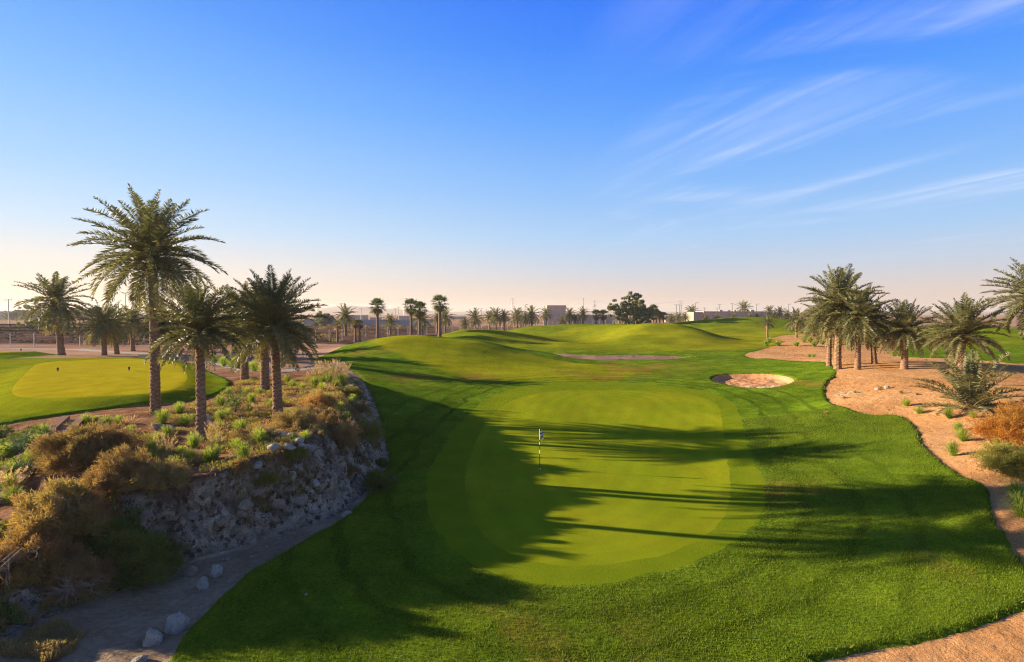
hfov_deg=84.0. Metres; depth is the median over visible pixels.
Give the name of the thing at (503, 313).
date palm
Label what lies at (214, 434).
grass clump
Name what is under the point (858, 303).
date palm
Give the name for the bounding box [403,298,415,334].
fan palm
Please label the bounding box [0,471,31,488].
grass clump
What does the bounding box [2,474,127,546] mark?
shrub
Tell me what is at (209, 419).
boulder
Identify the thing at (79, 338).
chain link fence
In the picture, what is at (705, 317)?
date palm
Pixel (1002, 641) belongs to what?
sandy ground
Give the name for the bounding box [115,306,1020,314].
hills
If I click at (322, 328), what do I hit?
desert scrub
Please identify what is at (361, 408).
shrub
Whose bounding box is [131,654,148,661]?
boulder
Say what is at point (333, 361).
plumed grass
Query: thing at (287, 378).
grass clump
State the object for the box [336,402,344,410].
grass clump
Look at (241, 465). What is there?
shrub
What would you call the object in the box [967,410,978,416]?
grass clump
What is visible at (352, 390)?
shrub
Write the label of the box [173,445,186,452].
grass clump
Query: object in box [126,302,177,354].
date palm
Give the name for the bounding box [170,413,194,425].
grass clump
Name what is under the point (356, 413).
bank weeds
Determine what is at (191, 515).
boulder
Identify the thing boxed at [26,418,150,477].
shrub
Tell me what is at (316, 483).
boulder
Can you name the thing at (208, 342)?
date palm
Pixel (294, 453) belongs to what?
shrub
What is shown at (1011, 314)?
date palm
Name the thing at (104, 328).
date palm
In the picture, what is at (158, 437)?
grass clump
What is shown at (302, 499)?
boulder
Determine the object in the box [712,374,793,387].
bunker
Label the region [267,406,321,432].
shrub
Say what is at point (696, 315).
long building
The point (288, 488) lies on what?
boulder
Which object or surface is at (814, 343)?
grass clump
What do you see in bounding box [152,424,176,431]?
boulder
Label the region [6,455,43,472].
leafy plant
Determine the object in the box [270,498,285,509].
boulder
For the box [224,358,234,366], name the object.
grass clump
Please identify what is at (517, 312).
date palm
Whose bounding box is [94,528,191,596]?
shrub
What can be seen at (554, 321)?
boundary wall
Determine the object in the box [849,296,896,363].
date palm
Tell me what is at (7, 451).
grass clump
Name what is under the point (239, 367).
grass clump
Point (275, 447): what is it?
stone edging
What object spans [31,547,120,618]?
shrub
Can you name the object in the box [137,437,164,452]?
grass clump
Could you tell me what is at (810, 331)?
date palm
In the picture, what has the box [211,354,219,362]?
grass clump
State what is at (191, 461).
grass clump
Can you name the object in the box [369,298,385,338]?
fan palm
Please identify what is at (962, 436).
grass clump
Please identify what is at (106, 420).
grass clump
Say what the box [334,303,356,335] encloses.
date palm
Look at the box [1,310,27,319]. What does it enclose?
desert tree
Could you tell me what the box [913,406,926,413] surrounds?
grass clump
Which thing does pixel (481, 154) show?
sky
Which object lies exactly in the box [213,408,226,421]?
grass clump
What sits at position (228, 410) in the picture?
grass clump
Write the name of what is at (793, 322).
date palm
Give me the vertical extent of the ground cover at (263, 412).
2.934 m
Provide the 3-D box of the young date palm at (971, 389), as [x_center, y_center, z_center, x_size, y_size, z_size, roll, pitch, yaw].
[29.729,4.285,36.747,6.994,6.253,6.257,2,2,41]
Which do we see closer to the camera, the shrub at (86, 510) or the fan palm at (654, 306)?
the shrub at (86, 510)
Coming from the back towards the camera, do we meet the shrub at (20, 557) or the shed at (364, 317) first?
the shed at (364, 317)
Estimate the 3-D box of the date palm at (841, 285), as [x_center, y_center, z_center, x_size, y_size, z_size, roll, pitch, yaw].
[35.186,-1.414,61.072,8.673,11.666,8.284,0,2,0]
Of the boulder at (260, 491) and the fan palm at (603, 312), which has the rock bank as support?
the boulder at (260, 491)
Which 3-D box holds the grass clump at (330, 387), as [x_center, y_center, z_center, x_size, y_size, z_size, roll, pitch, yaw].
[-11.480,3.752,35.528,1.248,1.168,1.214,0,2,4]
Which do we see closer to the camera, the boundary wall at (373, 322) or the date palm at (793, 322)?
the date palm at (793, 322)
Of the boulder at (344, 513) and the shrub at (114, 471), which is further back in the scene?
the boulder at (344, 513)
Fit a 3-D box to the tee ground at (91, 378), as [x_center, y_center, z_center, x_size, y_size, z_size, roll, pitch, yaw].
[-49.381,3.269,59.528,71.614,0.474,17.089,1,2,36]
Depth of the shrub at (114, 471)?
19.36 m
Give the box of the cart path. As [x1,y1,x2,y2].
[0,348,345,371]
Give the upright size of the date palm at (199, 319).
7.806 m
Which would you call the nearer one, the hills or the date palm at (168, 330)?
the date palm at (168, 330)
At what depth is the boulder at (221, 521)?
20.34 m
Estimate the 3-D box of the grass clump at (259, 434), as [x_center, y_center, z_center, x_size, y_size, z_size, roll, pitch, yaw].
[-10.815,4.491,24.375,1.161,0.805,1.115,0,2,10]
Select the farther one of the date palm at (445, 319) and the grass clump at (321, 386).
the date palm at (445, 319)
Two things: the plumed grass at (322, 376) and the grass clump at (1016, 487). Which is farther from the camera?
the plumed grass at (322, 376)
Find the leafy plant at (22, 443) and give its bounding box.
[0,419,46,455]
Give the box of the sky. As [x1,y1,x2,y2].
[0,0,1023,311]
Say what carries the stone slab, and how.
on the grass at (454, 377)
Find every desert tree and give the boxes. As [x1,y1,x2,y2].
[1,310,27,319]
[15,317,65,329]
[18,304,44,319]
[67,306,91,318]
[78,309,95,319]
[311,311,335,325]
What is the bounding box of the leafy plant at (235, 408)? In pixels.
[216,387,250,411]
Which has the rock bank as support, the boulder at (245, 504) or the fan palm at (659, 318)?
the boulder at (245, 504)
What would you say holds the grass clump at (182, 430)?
on the ground at (116, 625)
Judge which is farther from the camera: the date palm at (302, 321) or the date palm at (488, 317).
the date palm at (488, 317)
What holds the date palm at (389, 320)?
on the ground at (116, 625)
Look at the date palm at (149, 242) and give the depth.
30.09 m
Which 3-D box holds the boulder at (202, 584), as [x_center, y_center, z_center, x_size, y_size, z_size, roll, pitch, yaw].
[-9.674,7.974,17.806,0.369,0.533,0.306,1,2,28]
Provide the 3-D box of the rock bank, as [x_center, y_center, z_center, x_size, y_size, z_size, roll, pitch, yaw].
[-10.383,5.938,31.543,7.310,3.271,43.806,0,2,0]
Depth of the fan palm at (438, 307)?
99.74 m
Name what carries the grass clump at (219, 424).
on the ground at (116, 625)
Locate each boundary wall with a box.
[304,320,417,325]
[548,314,614,324]
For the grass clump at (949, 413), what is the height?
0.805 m
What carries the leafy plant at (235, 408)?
on the ground at (116, 625)
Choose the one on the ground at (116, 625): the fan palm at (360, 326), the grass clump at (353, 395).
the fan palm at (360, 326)
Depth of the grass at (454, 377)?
20.28 m
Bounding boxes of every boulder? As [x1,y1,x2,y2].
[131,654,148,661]
[139,509,153,520]
[142,628,162,646]
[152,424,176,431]
[163,612,189,634]
[183,565,198,576]
[186,510,199,519]
[196,576,208,590]
[206,414,212,425]
[209,564,223,577]
[214,513,231,526]
[235,509,247,517]
[237,498,253,509]
[250,487,265,496]
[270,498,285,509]
[284,484,294,492]
[293,493,307,504]
[310,479,320,487]
[340,486,348,491]
[341,510,350,516]
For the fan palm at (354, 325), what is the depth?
128.83 m
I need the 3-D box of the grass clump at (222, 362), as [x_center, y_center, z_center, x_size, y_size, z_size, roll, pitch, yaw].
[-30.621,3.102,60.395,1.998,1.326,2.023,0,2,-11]
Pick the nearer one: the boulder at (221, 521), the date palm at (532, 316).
the boulder at (221, 521)
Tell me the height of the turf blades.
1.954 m
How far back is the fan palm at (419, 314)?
125.54 m
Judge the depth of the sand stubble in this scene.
38.38 m
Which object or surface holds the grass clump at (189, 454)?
on the ground at (116, 625)
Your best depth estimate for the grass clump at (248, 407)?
31.44 m
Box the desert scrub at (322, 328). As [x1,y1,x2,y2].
[1,318,655,336]
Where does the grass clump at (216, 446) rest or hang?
on the ground at (116, 625)
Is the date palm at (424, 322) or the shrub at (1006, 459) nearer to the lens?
the shrub at (1006, 459)
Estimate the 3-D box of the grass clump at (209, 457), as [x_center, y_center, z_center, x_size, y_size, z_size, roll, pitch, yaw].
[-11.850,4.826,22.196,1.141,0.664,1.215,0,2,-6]
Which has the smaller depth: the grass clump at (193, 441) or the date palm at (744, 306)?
the grass clump at (193, 441)
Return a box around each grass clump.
[0,442,16,453]
[0,459,25,472]
[0,464,32,502]
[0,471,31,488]
[17,448,40,464]
[35,423,52,433]
[81,412,94,423]
[99,414,115,425]
[113,414,125,423]
[122,415,137,431]
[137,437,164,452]
[143,447,161,461]
[146,431,166,443]
[151,408,172,423]
[152,432,176,456]
[155,438,177,463]
[159,425,173,437]
[166,454,185,465]
[170,401,190,412]
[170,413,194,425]
[172,427,183,433]
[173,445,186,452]
[181,446,202,458]
[183,430,201,447]
[185,458,200,466]
[196,447,221,462]
[201,429,226,458]
[204,420,227,445]
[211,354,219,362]
[211,421,229,428]
[212,394,226,406]
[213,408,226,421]
[217,355,228,365]
[223,387,232,393]
[223,408,231,413]
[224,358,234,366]
[225,437,251,449]
[229,417,250,429]
[229,441,256,458]
[232,357,240,368]
[242,387,251,393]
[244,401,254,411]
[245,393,257,402]
[248,359,258,370]
[249,403,260,415]
[249,427,268,443]
[250,387,264,393]
[284,374,291,381]
[286,379,299,385]
[286,432,302,441]
[298,429,312,438]
[305,403,316,409]
[316,382,329,389]
[323,382,335,395]
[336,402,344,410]
[343,411,352,419]
[348,393,358,402]
[773,340,781,345]
[810,340,817,346]
[900,398,913,405]
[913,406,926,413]
[943,406,956,418]
[944,440,960,455]
[950,420,964,430]
[951,427,976,441]
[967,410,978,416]
[996,489,1023,517]
[997,479,1023,496]
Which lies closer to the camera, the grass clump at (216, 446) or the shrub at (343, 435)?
the grass clump at (216, 446)
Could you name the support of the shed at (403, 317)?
on the ground at (116, 625)
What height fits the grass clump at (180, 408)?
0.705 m
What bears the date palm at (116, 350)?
on the ground at (116, 625)
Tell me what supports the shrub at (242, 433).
on the ground at (116, 625)
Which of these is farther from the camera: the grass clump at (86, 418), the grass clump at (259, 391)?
the grass clump at (259, 391)
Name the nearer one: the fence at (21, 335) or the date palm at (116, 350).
the date palm at (116, 350)
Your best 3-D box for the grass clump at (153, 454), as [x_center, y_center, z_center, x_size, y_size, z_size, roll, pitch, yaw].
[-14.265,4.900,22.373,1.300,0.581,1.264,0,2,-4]
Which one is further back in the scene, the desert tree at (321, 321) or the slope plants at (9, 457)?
the desert tree at (321, 321)
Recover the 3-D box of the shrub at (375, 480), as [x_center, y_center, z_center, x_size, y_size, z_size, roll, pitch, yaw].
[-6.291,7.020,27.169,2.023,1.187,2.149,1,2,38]
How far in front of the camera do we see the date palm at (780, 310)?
328.94 m
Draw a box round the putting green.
[464,390,730,565]
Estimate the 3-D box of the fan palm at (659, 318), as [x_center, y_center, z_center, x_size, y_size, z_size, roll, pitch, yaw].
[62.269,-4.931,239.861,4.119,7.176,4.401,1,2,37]
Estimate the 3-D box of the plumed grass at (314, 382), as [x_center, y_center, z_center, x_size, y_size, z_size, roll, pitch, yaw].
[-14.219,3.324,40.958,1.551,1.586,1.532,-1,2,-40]
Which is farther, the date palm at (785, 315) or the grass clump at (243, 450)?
the date palm at (785, 315)
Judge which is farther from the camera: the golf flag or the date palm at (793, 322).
the date palm at (793, 322)
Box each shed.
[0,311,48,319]
[349,315,367,319]
[397,315,409,319]
[449,316,466,318]
[664,315,684,321]
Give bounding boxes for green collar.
[426,382,765,584]
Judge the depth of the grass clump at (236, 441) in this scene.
23.73 m
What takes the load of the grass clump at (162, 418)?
on the ground at (116, 625)
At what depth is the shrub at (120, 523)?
17.89 m
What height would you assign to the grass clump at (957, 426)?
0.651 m
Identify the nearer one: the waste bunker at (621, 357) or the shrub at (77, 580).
the shrub at (77, 580)
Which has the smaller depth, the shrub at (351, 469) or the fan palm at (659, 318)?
the shrub at (351, 469)
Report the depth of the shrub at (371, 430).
32.12 m
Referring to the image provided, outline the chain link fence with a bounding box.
[0,321,618,347]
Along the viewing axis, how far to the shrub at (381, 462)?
30.47 m
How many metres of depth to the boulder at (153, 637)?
14.71 m
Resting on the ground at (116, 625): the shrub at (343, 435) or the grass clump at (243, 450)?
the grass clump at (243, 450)
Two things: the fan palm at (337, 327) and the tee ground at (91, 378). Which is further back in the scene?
the fan palm at (337, 327)
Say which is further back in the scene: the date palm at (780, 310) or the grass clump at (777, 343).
the date palm at (780, 310)
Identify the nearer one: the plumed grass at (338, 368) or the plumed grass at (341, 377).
the plumed grass at (341, 377)
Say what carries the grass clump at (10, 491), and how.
on the ground at (116, 625)
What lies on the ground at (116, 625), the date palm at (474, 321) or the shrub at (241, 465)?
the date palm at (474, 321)
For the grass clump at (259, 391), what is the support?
on the ground at (116, 625)
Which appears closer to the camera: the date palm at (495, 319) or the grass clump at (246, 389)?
the grass clump at (246, 389)
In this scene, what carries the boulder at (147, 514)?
on the rock bank
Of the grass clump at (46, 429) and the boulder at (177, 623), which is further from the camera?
the grass clump at (46, 429)
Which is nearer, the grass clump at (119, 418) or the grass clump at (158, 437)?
the grass clump at (158, 437)
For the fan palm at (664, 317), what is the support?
on the ground at (116, 625)
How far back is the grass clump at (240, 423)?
26.82 m
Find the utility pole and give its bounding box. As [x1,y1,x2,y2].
[8,299,11,326]
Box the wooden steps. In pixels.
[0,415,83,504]
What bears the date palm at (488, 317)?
on the ground at (116, 625)
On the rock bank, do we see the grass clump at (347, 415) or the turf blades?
the grass clump at (347, 415)
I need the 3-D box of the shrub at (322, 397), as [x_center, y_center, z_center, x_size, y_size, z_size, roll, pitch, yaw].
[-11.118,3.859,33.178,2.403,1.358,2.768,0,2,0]
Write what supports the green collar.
on the grass at (454, 377)
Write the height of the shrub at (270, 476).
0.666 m
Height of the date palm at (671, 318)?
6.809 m
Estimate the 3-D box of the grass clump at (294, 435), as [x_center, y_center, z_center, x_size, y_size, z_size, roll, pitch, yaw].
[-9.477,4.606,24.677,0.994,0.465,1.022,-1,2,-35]
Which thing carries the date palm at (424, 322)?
on the ground at (116, 625)
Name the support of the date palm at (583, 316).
on the ground at (116, 625)
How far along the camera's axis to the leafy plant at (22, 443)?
24.07 m
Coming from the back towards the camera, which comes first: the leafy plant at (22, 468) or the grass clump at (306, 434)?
the grass clump at (306, 434)
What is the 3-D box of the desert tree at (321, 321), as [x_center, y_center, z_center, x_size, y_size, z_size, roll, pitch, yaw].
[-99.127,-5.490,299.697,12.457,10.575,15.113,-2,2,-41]
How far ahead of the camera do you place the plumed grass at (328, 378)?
44.63 m
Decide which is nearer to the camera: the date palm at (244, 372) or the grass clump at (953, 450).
the grass clump at (953, 450)
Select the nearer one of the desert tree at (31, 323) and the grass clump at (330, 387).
the grass clump at (330, 387)
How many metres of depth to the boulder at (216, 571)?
18.44 m
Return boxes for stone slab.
[138,354,149,357]
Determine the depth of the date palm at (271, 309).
29.52 m
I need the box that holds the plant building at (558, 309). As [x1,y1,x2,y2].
[544,305,565,324]
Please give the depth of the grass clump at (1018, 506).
20.30 m
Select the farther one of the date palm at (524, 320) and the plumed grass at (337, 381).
the date palm at (524, 320)
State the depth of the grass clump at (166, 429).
25.92 m
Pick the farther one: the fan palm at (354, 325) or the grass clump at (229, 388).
the fan palm at (354, 325)
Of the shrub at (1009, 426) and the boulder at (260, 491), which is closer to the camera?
the boulder at (260, 491)
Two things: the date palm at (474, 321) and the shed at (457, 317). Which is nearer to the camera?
the date palm at (474, 321)
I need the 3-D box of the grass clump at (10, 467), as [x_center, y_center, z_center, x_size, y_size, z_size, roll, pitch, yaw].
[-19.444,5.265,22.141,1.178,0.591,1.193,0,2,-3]
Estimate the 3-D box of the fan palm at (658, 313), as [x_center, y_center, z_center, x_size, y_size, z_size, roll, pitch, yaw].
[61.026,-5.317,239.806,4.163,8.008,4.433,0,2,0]
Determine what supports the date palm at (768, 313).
on the ground at (116, 625)
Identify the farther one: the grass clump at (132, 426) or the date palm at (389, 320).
the date palm at (389, 320)
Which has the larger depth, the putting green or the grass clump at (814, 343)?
the grass clump at (814, 343)
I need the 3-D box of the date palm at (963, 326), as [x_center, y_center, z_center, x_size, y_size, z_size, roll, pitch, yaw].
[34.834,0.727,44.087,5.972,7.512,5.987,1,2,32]
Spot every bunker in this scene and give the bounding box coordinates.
[553,353,685,359]
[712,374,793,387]
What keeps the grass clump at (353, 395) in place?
on the rock bank
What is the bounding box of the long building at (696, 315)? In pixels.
[686,310,766,320]
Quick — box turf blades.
[170,405,1023,661]
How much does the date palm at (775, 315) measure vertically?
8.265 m
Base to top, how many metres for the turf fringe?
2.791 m
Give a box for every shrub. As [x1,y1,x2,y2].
[0,502,95,592]
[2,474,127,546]
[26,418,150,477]
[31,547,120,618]
[74,442,164,494]
[78,512,152,566]
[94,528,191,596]
[118,456,198,496]
[224,424,278,443]
[227,458,250,473]
[254,471,279,486]
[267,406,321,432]
[284,446,307,460]
[298,388,340,406]
[317,408,346,426]
[326,417,364,451]
[343,383,364,399]
[346,462,361,477]
[351,401,372,413]
[355,413,387,443]
[360,467,404,492]
[375,457,389,467]
[961,398,1023,448]
[964,434,1023,481]
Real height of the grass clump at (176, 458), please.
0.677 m
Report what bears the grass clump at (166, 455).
on the ground at (116, 625)
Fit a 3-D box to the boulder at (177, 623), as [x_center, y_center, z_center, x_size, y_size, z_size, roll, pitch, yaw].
[-9.127,7.986,15.519,0.612,0.565,0.495,12,1,-29]
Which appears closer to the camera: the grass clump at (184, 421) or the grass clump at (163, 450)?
the grass clump at (163, 450)
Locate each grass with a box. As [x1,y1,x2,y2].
[0,317,1023,661]
[0,586,84,661]
[306,366,322,387]
[310,361,324,376]
[316,364,329,383]
[324,359,339,374]
[324,363,335,381]
[325,368,341,386]
[333,361,344,378]
[334,364,345,383]
[336,363,350,378]
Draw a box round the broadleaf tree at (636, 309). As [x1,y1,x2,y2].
[607,291,658,323]
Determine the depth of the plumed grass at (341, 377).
43.07 m
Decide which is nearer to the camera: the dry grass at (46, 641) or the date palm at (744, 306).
the dry grass at (46, 641)
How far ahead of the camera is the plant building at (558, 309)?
309.77 m
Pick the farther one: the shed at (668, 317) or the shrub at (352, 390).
the shed at (668, 317)
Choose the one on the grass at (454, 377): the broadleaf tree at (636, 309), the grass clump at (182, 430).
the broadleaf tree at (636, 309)
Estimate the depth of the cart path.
68.98 m
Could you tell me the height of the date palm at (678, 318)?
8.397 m
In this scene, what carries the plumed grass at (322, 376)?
on the ground at (116, 625)
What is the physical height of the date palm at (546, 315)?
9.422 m
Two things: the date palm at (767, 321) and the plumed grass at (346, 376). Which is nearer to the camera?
the plumed grass at (346, 376)
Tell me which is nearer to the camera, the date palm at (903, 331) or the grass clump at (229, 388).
the grass clump at (229, 388)
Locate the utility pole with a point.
(8, 312)
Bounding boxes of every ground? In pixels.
[0,315,1021,661]
[0,351,186,397]
[745,332,1023,661]
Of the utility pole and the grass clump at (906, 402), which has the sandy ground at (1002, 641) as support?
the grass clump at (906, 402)
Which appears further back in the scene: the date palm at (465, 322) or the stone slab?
the date palm at (465, 322)
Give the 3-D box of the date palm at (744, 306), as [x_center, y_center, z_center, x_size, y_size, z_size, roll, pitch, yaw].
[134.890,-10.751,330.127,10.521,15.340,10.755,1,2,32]
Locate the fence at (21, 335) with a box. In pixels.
[0,326,313,342]
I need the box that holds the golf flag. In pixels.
[539,429,543,468]
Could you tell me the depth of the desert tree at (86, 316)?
514.70 m
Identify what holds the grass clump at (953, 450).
on the sandy ground at (1002, 641)
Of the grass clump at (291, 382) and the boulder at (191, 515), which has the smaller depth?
the boulder at (191, 515)
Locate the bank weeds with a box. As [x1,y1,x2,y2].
[165,408,380,528]
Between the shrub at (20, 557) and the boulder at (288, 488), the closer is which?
the shrub at (20, 557)
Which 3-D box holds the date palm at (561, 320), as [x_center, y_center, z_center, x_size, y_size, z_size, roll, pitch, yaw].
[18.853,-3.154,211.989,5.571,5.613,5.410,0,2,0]
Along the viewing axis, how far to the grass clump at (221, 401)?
33.73 m
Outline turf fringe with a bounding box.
[168,371,1023,661]
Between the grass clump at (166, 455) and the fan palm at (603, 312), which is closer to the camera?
the grass clump at (166, 455)
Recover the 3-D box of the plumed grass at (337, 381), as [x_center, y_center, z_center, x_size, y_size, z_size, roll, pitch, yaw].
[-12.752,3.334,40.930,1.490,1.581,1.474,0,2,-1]
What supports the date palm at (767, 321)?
on the grass at (454, 377)
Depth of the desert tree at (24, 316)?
554.56 m
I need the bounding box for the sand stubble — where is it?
[849,378,1019,498]
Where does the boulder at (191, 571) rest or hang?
on the ground at (116, 625)
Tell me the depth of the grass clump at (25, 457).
22.59 m
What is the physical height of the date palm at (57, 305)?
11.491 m
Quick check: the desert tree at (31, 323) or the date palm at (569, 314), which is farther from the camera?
the date palm at (569, 314)
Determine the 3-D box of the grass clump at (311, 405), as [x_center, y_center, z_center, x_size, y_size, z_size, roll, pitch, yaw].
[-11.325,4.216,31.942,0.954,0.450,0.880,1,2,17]
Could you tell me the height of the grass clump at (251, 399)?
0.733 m
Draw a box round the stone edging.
[248,426,316,468]
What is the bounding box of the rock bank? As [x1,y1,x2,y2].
[0,379,388,639]
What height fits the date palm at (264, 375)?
8.023 m
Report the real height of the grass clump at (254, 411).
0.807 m
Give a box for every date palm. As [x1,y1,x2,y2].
[13,271,94,354]
[67,183,228,414]
[73,299,136,355]
[85,304,138,353]
[117,304,148,350]
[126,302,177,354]
[142,310,190,355]
[144,273,252,440]
[179,307,226,354]
[207,281,252,379]
[216,281,312,391]
[217,265,331,416]
[279,316,308,363]
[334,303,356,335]
[381,312,399,334]
[412,311,434,334]
[430,312,443,331]
[435,306,455,331]
[458,317,469,328]
[466,307,484,327]
[481,310,493,327]
[488,307,504,329]
[499,309,510,330]
[508,307,529,327]
[518,312,530,326]
[521,305,540,325]
[539,307,553,324]
[557,316,568,324]
[563,307,577,323]
[571,314,579,323]
[577,306,590,323]
[665,313,677,322]
[673,312,683,322]
[679,312,690,321]
[682,304,701,317]
[701,313,709,319]
[734,300,752,310]
[758,314,777,336]
[765,306,776,316]
[769,310,779,317]
[774,306,785,317]
[779,310,790,318]
[780,306,810,337]
[794,263,888,369]
[794,290,849,365]
[822,282,897,369]
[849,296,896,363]
[866,298,943,369]
[909,349,1023,416]
[915,292,1010,384]
[975,257,1023,339]
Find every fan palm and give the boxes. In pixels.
[333,320,341,341]
[350,319,358,341]
[356,319,364,341]
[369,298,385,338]
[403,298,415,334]
[409,301,427,334]
[429,294,447,336]
[590,309,600,323]
[598,309,608,323]
[650,304,658,322]
[654,309,660,322]
[657,311,663,322]
[661,312,667,322]
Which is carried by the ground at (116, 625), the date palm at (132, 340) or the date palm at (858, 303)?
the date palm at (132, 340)
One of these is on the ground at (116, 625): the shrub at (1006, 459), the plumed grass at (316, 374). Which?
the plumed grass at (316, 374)
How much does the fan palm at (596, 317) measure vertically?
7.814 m
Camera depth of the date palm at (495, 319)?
211.42 m
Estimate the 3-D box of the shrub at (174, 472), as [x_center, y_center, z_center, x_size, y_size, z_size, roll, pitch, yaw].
[-12.253,4.913,19.842,2.306,1.200,2.552,0,2,0]
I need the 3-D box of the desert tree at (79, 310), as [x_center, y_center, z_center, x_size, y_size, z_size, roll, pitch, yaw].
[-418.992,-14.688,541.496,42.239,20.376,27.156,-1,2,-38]
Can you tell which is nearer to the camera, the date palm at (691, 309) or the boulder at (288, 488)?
the boulder at (288, 488)
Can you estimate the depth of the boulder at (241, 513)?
20.96 m
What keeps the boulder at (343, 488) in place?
on the rock bank
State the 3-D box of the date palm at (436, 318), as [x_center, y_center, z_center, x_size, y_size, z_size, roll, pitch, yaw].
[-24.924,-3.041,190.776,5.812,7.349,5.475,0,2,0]
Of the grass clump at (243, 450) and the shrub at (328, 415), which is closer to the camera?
the grass clump at (243, 450)
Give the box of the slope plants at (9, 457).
[0,422,153,635]
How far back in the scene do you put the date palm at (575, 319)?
228.57 m

